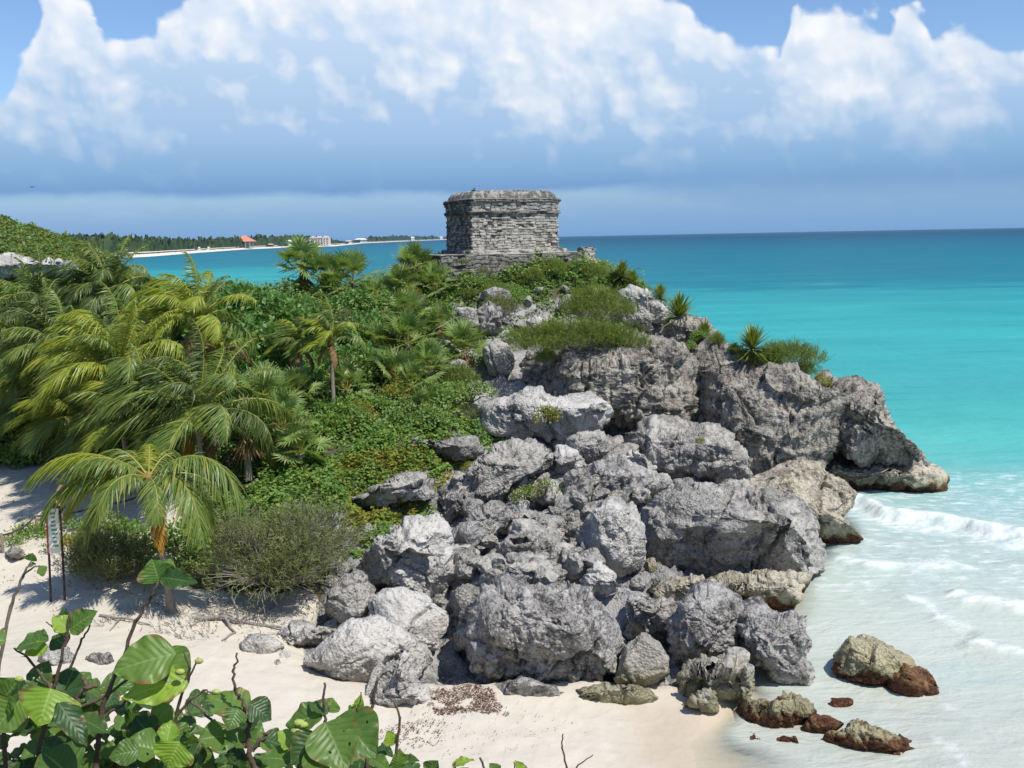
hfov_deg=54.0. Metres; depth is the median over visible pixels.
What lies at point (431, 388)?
bush
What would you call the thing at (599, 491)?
rubble stone
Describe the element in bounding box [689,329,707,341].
bush
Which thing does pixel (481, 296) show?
rubble stone
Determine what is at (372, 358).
fan palm
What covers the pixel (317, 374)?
sea grape bush
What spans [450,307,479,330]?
boulder
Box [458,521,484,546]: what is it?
rubble stone
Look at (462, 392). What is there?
bush
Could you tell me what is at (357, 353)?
sea grape bush
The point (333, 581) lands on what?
rubble stone
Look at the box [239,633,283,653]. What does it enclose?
rock
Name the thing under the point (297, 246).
fan palm
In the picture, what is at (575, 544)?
rubble stone
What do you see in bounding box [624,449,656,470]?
boulder
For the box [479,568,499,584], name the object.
rubble stone
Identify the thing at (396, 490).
rock outcrop
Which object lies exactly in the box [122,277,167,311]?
sea grape bush
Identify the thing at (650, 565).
rubble stone
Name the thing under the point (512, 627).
boulder
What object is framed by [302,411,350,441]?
bush
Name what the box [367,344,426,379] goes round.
fan palm
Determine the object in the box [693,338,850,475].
cliff headland
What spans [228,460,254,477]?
bush
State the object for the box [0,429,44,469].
sea grape bush
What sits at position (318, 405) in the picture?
bush
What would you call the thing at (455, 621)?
rubble stone
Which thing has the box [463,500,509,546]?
boulder
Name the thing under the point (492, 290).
boulder
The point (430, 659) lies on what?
rubble stone
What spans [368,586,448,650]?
boulder
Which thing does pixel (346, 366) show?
fan palm
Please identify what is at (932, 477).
tidal rock
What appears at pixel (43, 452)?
sea grape bush
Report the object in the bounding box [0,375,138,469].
coconut palm
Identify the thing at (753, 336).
spiky plant
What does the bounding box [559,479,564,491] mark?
rubble stone
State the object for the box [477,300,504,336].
boulder
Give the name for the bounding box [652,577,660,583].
rubble stone
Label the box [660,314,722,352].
boulder
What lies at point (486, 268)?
bush
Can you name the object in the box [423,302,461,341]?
fan palm
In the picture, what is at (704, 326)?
spiky plant
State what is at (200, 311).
coconut palm
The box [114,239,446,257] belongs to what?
beach
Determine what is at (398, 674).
boulder
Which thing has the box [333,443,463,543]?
yellow creeper
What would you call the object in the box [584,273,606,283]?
bush
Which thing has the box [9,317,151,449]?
palm undergrowth
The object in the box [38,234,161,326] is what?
coconut palm
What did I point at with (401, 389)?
bush
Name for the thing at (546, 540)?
rubble stone
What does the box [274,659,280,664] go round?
rubble stone
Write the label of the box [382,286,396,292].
bush
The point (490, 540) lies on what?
rubble stone
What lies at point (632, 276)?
spiky plant
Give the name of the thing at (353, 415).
bush
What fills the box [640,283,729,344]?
ledge grass
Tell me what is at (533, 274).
bush
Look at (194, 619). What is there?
fallen twigs
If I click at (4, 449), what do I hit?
sea grape bush
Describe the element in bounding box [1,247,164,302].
bay scrub
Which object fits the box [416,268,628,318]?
brow weeds
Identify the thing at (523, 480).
rubble stone
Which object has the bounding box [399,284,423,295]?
bush
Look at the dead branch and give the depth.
28.91 m
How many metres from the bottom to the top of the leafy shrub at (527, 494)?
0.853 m
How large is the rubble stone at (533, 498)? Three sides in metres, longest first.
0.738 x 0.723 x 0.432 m
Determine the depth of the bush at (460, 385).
45.06 m
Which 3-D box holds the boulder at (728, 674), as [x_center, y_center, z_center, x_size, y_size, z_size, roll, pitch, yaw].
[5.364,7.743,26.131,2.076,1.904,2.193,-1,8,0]
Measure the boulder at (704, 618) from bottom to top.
2.564 m
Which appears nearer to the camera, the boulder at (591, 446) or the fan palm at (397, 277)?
the boulder at (591, 446)
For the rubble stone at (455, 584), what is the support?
on the ground at (668, 728)
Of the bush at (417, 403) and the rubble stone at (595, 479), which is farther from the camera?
the bush at (417, 403)
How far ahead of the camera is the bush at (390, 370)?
45.25 m
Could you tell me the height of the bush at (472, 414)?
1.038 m
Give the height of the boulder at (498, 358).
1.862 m
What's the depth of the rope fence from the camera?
35.27 m
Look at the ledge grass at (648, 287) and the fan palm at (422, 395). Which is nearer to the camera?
the fan palm at (422, 395)
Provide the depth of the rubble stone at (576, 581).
31.89 m
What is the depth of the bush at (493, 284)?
54.06 m
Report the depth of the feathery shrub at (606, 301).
48.42 m
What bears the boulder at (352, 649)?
on the ground at (668, 728)
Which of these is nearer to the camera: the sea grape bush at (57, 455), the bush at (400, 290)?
the sea grape bush at (57, 455)
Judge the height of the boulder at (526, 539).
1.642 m
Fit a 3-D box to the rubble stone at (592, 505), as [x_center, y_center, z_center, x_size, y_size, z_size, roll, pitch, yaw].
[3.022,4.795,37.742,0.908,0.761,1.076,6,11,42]
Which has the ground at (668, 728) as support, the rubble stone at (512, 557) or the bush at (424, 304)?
the bush at (424, 304)
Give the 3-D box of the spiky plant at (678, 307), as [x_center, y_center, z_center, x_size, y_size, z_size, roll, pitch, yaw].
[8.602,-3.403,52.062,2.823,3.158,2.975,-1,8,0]
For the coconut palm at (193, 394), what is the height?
6.801 m
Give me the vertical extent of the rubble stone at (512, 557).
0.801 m
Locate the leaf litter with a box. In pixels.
[0,470,287,642]
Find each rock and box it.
[4,546,24,559]
[38,645,74,664]
[85,652,113,664]
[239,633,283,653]
[277,619,330,647]
[494,675,564,696]
[575,682,658,704]
[683,686,719,713]
[737,690,816,728]
[750,733,759,739]
[776,735,798,743]
[800,713,843,733]
[822,718,914,754]
[828,460,949,492]
[828,697,853,707]
[831,634,915,685]
[886,663,939,696]
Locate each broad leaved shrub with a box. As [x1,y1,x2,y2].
[0,553,47,668]
[0,609,134,767]
[79,558,214,767]
[179,652,280,767]
[260,678,418,767]
[389,748,526,767]
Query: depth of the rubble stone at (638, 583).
32.91 m
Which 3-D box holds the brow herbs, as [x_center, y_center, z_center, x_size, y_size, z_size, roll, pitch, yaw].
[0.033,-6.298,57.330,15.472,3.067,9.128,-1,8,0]
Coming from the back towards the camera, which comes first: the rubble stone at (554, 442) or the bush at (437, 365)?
the bush at (437, 365)
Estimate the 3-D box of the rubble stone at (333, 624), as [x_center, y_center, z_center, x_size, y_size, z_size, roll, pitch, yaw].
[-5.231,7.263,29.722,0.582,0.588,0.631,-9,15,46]
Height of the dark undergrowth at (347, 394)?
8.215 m
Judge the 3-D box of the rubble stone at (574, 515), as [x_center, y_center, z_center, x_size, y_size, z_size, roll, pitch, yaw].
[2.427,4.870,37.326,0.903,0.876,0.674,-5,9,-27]
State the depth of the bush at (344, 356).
45.60 m
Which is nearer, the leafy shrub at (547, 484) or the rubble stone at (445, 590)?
the rubble stone at (445, 590)
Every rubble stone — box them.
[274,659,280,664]
[279,649,290,657]
[322,575,338,586]
[323,566,343,577]
[323,618,340,633]
[351,562,359,570]
[363,523,376,538]
[388,524,397,529]
[424,644,433,663]
[433,593,447,607]
[439,512,450,523]
[441,584,448,594]
[441,605,450,615]
[444,624,452,634]
[447,630,455,639]
[449,602,453,613]
[449,614,457,630]
[450,616,454,628]
[450,637,463,651]
[451,523,460,543]
[451,579,470,590]
[454,543,470,549]
[455,516,463,525]
[455,556,481,579]
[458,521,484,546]
[462,498,483,515]
[470,578,479,586]
[475,551,508,572]
[478,293,484,299]
[478,533,497,547]
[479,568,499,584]
[480,547,495,555]
[491,557,505,570]
[502,315,508,323]
[505,498,529,514]
[505,550,533,563]
[506,529,516,536]
[507,488,525,501]
[511,518,546,531]
[512,476,527,488]
[513,319,526,327]
[523,295,532,305]
[524,489,537,500]
[527,477,540,489]
[528,499,537,510]
[532,551,549,559]
[532,565,558,586]
[534,287,543,294]
[534,472,551,483]
[536,484,550,504]
[538,537,552,548]
[541,506,567,528]
[542,479,560,488]
[542,514,564,538]
[544,485,562,505]
[546,467,563,482]
[548,506,566,521]
[548,542,574,563]
[551,439,565,448]
[552,569,564,587]
[554,493,576,515]
[558,561,581,584]
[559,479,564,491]
[560,285,569,293]
[561,548,571,563]
[563,489,587,507]
[563,533,570,541]
[563,564,585,579]
[564,522,579,534]
[565,551,583,578]
[566,484,591,496]
[567,507,584,526]
[569,542,579,546]
[570,547,582,553]
[579,547,605,567]
[579,575,605,590]
[580,505,591,518]
[580,540,605,564]
[586,501,600,509]
[588,474,600,486]
[592,485,609,500]
[602,443,639,458]
[604,490,628,503]
[630,577,646,589]
[636,568,642,574]
[644,557,657,572]
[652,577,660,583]
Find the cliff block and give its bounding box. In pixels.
[519,329,700,435]
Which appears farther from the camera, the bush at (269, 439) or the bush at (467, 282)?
the bush at (467, 282)
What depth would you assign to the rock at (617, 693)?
25.48 m
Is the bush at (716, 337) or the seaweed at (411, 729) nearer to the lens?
the seaweed at (411, 729)
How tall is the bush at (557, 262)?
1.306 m
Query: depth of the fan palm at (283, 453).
37.94 m
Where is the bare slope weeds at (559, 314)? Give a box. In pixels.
[433,285,631,384]
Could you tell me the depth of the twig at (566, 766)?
3.21 m
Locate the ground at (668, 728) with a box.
[0,220,851,767]
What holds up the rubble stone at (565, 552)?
on the rubble stone at (576, 581)
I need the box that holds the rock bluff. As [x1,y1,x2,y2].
[0,252,78,280]
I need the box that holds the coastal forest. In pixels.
[52,232,445,252]
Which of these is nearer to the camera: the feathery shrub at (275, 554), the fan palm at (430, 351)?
the feathery shrub at (275, 554)
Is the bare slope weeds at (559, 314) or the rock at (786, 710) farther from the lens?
the bare slope weeds at (559, 314)
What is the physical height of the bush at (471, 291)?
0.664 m
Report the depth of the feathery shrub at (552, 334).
46.30 m
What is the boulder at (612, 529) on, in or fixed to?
on the ground at (668, 728)
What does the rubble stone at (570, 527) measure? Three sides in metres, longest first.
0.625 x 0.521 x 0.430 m
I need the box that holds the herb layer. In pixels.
[147,246,646,468]
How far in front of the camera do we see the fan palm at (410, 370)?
44.25 m
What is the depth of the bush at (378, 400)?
42.55 m
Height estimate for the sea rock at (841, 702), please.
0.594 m
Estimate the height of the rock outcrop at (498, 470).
3.197 m
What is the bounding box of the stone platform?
[405,247,595,280]
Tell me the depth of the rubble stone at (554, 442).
43.46 m
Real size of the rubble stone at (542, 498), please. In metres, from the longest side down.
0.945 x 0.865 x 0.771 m
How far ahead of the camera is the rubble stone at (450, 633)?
30.28 m
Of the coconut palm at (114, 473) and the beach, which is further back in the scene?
the beach
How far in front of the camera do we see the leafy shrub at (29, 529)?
35.40 m
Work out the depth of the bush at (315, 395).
43.65 m
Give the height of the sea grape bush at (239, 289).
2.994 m
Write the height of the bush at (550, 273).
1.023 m
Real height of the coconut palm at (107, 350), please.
8.304 m
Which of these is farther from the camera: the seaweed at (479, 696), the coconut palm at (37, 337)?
the coconut palm at (37, 337)
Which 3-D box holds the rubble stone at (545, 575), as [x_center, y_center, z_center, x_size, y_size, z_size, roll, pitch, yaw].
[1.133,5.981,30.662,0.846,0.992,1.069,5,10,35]
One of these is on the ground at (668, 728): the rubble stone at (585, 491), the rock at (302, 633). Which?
the rock at (302, 633)
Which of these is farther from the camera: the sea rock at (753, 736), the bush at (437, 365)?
the bush at (437, 365)
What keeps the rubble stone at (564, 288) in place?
on the ground at (668, 728)
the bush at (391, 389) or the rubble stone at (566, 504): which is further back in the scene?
the bush at (391, 389)
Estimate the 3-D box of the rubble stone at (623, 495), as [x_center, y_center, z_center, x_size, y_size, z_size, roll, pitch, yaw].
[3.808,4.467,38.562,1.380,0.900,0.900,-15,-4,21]
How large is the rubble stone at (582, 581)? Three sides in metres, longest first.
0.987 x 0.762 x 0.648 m
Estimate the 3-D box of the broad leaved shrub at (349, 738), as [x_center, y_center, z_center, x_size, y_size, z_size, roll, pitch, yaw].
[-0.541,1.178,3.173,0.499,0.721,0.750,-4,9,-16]
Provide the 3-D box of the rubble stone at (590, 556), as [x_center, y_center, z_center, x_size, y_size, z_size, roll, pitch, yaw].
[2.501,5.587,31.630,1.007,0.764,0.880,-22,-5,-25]
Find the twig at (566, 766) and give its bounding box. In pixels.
[561,734,592,767]
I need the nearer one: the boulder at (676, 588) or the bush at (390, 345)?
the boulder at (676, 588)
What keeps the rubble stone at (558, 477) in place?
on the ground at (668, 728)
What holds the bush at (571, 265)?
on the ground at (668, 728)
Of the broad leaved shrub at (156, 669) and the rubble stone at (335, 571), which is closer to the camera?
the broad leaved shrub at (156, 669)
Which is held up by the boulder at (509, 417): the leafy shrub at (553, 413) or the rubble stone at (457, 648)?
the leafy shrub at (553, 413)
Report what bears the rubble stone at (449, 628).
on the ground at (668, 728)
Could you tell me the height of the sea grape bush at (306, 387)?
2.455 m
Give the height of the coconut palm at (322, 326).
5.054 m
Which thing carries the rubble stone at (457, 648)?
on the ground at (668, 728)
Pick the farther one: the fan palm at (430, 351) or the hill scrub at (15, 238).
the hill scrub at (15, 238)
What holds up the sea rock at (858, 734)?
in the sea
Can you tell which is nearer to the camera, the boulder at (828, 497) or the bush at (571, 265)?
the boulder at (828, 497)
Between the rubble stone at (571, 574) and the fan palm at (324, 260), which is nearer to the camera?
the rubble stone at (571, 574)
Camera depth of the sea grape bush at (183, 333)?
49.51 m
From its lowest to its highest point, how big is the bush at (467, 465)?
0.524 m
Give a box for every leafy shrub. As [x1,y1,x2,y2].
[0,532,34,547]
[3,516,46,540]
[41,531,70,551]
[59,529,110,554]
[62,510,132,534]
[97,517,153,539]
[123,521,185,555]
[128,517,220,558]
[136,549,199,591]
[423,379,466,408]
[440,308,457,320]
[445,377,496,403]
[507,288,525,303]
[509,483,537,504]
[525,476,563,495]
[532,404,563,425]
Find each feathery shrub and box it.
[51,513,158,592]
[186,494,356,613]
[280,491,374,562]
[479,292,520,317]
[497,315,658,353]
[550,279,641,322]
[736,336,835,367]
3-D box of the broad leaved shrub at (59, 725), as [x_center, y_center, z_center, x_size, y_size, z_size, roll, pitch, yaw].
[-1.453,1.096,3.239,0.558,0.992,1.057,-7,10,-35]
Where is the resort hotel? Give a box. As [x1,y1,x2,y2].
[309,236,330,244]
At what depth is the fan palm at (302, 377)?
41.79 m
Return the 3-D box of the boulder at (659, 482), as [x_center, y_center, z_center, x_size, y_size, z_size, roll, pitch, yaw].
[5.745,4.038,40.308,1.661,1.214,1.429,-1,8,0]
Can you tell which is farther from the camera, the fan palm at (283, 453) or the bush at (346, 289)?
the bush at (346, 289)
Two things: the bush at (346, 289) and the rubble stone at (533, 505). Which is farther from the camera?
the bush at (346, 289)
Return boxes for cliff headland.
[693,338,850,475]
[816,369,929,467]
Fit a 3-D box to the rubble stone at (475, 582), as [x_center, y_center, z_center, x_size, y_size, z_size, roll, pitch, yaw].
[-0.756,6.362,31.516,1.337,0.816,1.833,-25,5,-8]
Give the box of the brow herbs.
[385,250,643,299]
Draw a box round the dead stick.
[231,586,238,618]
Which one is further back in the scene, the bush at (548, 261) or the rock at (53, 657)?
the bush at (548, 261)
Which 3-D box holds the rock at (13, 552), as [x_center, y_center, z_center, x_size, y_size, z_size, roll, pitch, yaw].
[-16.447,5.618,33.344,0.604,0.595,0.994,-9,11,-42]
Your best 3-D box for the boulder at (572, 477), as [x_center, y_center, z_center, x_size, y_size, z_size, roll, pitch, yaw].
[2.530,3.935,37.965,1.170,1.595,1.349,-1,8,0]
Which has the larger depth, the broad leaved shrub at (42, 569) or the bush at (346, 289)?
the bush at (346, 289)
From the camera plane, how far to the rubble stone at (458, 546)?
32.64 m
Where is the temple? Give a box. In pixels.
[441,190,567,254]
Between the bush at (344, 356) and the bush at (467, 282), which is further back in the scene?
the bush at (467, 282)
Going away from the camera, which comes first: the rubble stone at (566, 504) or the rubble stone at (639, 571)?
the rubble stone at (639, 571)
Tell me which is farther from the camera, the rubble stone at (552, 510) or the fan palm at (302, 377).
the fan palm at (302, 377)
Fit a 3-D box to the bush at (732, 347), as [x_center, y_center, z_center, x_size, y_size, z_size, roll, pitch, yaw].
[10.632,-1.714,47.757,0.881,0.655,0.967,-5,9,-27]
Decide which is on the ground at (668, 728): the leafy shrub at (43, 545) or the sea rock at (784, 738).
the leafy shrub at (43, 545)
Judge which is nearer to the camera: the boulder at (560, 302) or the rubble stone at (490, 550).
the rubble stone at (490, 550)
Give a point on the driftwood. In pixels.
(226, 617)
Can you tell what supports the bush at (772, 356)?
on the cliff headland at (770, 415)
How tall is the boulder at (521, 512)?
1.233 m
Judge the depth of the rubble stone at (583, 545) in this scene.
33.67 m
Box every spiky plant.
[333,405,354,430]
[608,259,639,288]
[621,269,641,286]
[649,282,670,307]
[657,288,698,334]
[695,320,715,345]
[731,323,777,367]
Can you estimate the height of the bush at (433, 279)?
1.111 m
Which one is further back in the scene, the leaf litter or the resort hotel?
the resort hotel
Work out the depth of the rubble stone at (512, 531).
32.94 m
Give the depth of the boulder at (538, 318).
51.67 m
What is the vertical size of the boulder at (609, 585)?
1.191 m
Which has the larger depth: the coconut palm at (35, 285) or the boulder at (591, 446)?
the coconut palm at (35, 285)
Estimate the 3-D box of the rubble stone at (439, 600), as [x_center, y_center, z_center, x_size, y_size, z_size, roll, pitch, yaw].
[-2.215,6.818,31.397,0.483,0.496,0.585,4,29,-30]
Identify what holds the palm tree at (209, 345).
on the ground at (668, 728)
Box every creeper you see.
[250,412,505,558]
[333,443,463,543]
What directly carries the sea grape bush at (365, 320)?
on the ground at (668, 728)
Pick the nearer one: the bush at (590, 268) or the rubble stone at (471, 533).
the rubble stone at (471, 533)
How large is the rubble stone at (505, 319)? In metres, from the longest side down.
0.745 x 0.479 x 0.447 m
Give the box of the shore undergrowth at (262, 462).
[179,435,320,595]
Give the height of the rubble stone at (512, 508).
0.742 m
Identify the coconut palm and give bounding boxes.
[0,246,89,344]
[0,287,132,472]
[0,291,46,374]
[0,305,53,430]
[0,368,97,429]
[0,375,65,464]
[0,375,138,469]
[20,281,198,496]
[20,444,248,613]
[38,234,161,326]
[62,343,208,493]
[82,319,293,497]
[122,252,256,454]
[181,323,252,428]
[262,313,329,401]
[290,298,366,414]
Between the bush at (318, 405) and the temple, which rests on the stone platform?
the temple
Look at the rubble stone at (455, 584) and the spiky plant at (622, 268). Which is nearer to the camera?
the rubble stone at (455, 584)
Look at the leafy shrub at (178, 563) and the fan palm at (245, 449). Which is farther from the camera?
the fan palm at (245, 449)
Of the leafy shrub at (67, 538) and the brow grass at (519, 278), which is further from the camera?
the brow grass at (519, 278)
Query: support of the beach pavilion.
on the beach
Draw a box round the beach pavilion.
[236,235,254,247]
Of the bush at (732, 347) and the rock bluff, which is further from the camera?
the rock bluff
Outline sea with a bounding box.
[120,228,1023,767]
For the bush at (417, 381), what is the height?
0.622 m
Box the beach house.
[355,238,367,242]
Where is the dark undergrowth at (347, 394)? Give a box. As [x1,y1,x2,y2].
[148,261,644,459]
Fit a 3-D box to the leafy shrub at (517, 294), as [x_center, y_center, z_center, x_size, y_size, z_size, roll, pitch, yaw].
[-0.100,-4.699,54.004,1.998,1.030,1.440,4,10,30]
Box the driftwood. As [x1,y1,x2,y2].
[190,610,281,640]
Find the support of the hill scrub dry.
on the ground at (668, 728)
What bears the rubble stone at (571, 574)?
on the rubble stone at (576, 581)
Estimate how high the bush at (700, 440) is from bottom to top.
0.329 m
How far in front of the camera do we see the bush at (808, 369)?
47.01 m
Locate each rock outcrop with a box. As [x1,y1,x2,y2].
[352,470,435,508]
[404,435,484,460]
[437,437,554,520]
[585,454,651,505]
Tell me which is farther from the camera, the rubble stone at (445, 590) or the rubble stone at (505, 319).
the rubble stone at (505, 319)
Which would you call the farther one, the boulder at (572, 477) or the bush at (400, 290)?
the bush at (400, 290)
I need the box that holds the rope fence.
[0,493,143,553]
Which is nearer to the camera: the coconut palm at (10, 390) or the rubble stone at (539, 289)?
the coconut palm at (10, 390)
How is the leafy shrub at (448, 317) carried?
on the boulder at (470, 313)
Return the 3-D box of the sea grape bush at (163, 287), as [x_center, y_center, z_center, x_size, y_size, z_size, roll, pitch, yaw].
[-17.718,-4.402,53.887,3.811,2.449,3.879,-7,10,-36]
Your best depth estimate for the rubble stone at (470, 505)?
36.75 m
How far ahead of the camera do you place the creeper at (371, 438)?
38.57 m
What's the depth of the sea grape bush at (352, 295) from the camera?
51.54 m
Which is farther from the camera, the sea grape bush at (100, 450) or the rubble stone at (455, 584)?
the sea grape bush at (100, 450)
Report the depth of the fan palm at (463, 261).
55.08 m
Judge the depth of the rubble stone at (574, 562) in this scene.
31.27 m
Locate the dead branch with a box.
[99,614,148,629]
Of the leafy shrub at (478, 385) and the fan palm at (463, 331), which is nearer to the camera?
the leafy shrub at (478, 385)
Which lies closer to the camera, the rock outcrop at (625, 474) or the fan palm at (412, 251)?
the rock outcrop at (625, 474)
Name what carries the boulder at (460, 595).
on the ground at (668, 728)
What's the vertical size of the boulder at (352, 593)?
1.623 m
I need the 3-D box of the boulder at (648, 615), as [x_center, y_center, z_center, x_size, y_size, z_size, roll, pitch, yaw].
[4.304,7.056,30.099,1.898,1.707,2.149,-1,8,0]
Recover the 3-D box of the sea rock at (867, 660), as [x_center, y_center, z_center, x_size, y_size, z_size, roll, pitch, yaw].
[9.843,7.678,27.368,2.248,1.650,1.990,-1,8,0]
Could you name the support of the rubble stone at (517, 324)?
on the ground at (668, 728)
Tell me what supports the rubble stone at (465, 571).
on the rubble stone at (455, 584)
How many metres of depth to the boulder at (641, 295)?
53.75 m
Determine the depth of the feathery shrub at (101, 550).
31.15 m
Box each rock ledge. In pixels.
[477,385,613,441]
[706,568,812,612]
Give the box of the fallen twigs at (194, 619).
[93,591,326,640]
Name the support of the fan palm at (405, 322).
on the ground at (668, 728)
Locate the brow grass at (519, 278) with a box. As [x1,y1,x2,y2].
[385,260,640,299]
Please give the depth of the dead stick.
29.56 m
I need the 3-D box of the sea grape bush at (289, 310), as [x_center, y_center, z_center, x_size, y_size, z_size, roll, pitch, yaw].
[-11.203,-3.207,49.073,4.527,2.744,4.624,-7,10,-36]
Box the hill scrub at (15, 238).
[0,214,111,258]
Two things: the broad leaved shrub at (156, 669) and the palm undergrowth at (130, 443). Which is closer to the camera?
the broad leaved shrub at (156, 669)
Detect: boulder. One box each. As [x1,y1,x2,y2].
[303,614,428,683]
[324,569,375,622]
[356,513,456,597]
[365,649,435,707]
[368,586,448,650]
[447,358,467,371]
[449,583,479,621]
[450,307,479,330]
[453,546,478,579]
[453,573,625,682]
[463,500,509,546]
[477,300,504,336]
[481,338,515,375]
[482,286,511,302]
[495,527,560,557]
[501,506,547,534]
[503,557,569,584]
[526,315,544,327]
[553,444,584,474]
[558,294,572,313]
[563,468,593,502]
[564,429,609,464]
[575,495,646,576]
[582,558,620,596]
[613,632,669,686]
[617,284,654,331]
[623,594,676,641]
[624,414,752,483]
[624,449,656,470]
[640,478,825,577]
[646,468,673,495]
[648,298,668,323]
[650,573,716,600]
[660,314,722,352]
[664,580,744,665]
[676,646,754,703]
[736,596,815,685]
[747,457,863,546]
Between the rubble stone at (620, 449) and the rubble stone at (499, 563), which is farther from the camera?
the rubble stone at (620, 449)
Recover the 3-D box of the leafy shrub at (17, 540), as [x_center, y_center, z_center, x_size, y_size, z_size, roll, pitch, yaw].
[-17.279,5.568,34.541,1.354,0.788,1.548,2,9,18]
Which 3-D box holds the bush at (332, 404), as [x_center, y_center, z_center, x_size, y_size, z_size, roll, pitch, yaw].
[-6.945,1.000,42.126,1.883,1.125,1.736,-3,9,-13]
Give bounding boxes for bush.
[0,428,20,467]
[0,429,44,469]
[20,428,63,465]
[52,430,77,459]
[89,432,135,457]
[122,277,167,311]
[145,279,212,309]
[164,296,244,340]
[169,316,262,365]
[208,352,273,408]
[215,279,281,321]
[216,438,260,470]
[224,313,318,374]
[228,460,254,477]
[239,290,327,333]
[254,361,321,403]
[255,427,279,447]
[301,396,330,417]
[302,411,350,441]
[303,335,334,356]
[303,354,354,393]
[310,386,330,400]
[317,286,385,316]
[318,347,355,371]
[324,394,367,414]
[325,341,399,388]
[328,305,359,325]
[333,309,407,350]
[333,400,376,429]
[335,281,356,296]
[336,397,380,426]
[364,393,394,412]
[371,286,394,308]
[371,338,401,352]
[376,376,417,402]
[377,309,393,323]
[377,365,415,385]
[381,393,416,421]
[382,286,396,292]
[391,285,418,297]
[392,381,419,398]
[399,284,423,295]
[402,290,430,311]
[403,401,452,429]
[405,378,424,387]
[406,400,426,417]
[407,336,439,356]
[408,378,447,408]
[413,309,433,320]
[422,273,444,287]
[426,297,454,311]
[430,361,446,372]
[434,351,464,364]
[434,361,481,386]
[444,380,468,391]
[446,382,472,400]
[454,271,486,286]
[458,399,480,418]
[459,460,472,471]
[461,287,477,297]
[476,266,493,277]
[484,278,510,290]
[509,286,525,297]
[518,266,545,283]
[531,348,557,364]
[540,257,558,267]
[541,256,569,277]
[543,264,567,278]
[560,260,576,270]
[581,261,608,279]
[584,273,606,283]
[684,340,698,350]
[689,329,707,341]
[694,437,704,443]
[704,331,726,345]
[726,341,744,353]
[760,351,782,361]
[795,358,822,375]
[814,373,832,386]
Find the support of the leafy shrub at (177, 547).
on the ground at (668, 728)
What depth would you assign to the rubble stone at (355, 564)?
33.36 m
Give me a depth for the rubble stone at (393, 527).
35.99 m
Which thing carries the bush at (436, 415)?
on the ground at (668, 728)
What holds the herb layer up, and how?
on the ground at (668, 728)
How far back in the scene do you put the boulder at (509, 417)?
42.95 m
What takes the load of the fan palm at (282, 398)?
on the ground at (668, 728)
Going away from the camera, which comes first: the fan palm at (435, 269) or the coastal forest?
the fan palm at (435, 269)
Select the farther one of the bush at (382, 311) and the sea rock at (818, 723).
the bush at (382, 311)
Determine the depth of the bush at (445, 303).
52.96 m
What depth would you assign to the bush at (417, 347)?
48.29 m
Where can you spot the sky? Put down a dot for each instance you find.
(341, 120)
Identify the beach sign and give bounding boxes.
[46,506,65,601]
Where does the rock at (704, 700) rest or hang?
on the ground at (668, 728)
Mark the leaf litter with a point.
(87, 572)
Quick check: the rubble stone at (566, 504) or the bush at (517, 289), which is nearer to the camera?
the rubble stone at (566, 504)
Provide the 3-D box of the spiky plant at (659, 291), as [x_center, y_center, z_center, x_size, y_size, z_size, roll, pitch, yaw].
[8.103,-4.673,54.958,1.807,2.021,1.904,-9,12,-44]
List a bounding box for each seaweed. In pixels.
[380,718,445,749]
[408,706,572,755]
[427,682,509,715]
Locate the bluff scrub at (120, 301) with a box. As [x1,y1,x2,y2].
[0,273,126,324]
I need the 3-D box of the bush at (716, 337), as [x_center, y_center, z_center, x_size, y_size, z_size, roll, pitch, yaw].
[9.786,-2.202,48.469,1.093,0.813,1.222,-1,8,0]
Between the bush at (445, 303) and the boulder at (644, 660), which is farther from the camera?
the bush at (445, 303)
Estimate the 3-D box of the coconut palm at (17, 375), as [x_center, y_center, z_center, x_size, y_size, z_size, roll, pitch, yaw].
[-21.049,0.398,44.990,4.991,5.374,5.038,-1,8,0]
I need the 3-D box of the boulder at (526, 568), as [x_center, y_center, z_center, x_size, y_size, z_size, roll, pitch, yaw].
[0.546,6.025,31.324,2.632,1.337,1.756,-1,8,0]
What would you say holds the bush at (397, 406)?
on the ground at (668, 728)
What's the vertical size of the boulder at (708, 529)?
4.028 m
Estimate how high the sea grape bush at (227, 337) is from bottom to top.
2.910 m
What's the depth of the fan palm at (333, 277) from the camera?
53.54 m
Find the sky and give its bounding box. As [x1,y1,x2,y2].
[0,0,1023,240]
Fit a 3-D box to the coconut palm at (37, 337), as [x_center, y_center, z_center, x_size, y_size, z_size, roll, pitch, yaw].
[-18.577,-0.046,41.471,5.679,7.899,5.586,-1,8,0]
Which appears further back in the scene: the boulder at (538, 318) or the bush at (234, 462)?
the boulder at (538, 318)
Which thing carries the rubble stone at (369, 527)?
on the ground at (668, 728)
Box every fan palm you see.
[205,392,280,480]
[227,359,304,430]
[255,385,322,462]
[267,415,336,472]
[273,230,322,294]
[277,363,325,420]
[294,248,346,296]
[309,268,352,295]
[322,356,374,399]
[327,247,384,288]
[354,350,397,383]
[360,318,403,349]
[363,277,388,302]
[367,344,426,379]
[380,305,442,353]
[381,261,421,291]
[383,288,435,329]
[384,237,436,282]
[388,359,436,394]
[402,386,443,410]
[408,336,454,381]
[414,259,459,298]
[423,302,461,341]
[440,316,490,369]
[450,254,475,276]
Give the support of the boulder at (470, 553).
on the rubble stone at (475, 582)
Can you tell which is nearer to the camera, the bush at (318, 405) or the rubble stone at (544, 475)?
the rubble stone at (544, 475)
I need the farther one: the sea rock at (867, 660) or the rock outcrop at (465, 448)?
the rock outcrop at (465, 448)
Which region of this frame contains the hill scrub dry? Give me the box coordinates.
[0,215,109,256]
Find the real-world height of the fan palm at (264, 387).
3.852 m

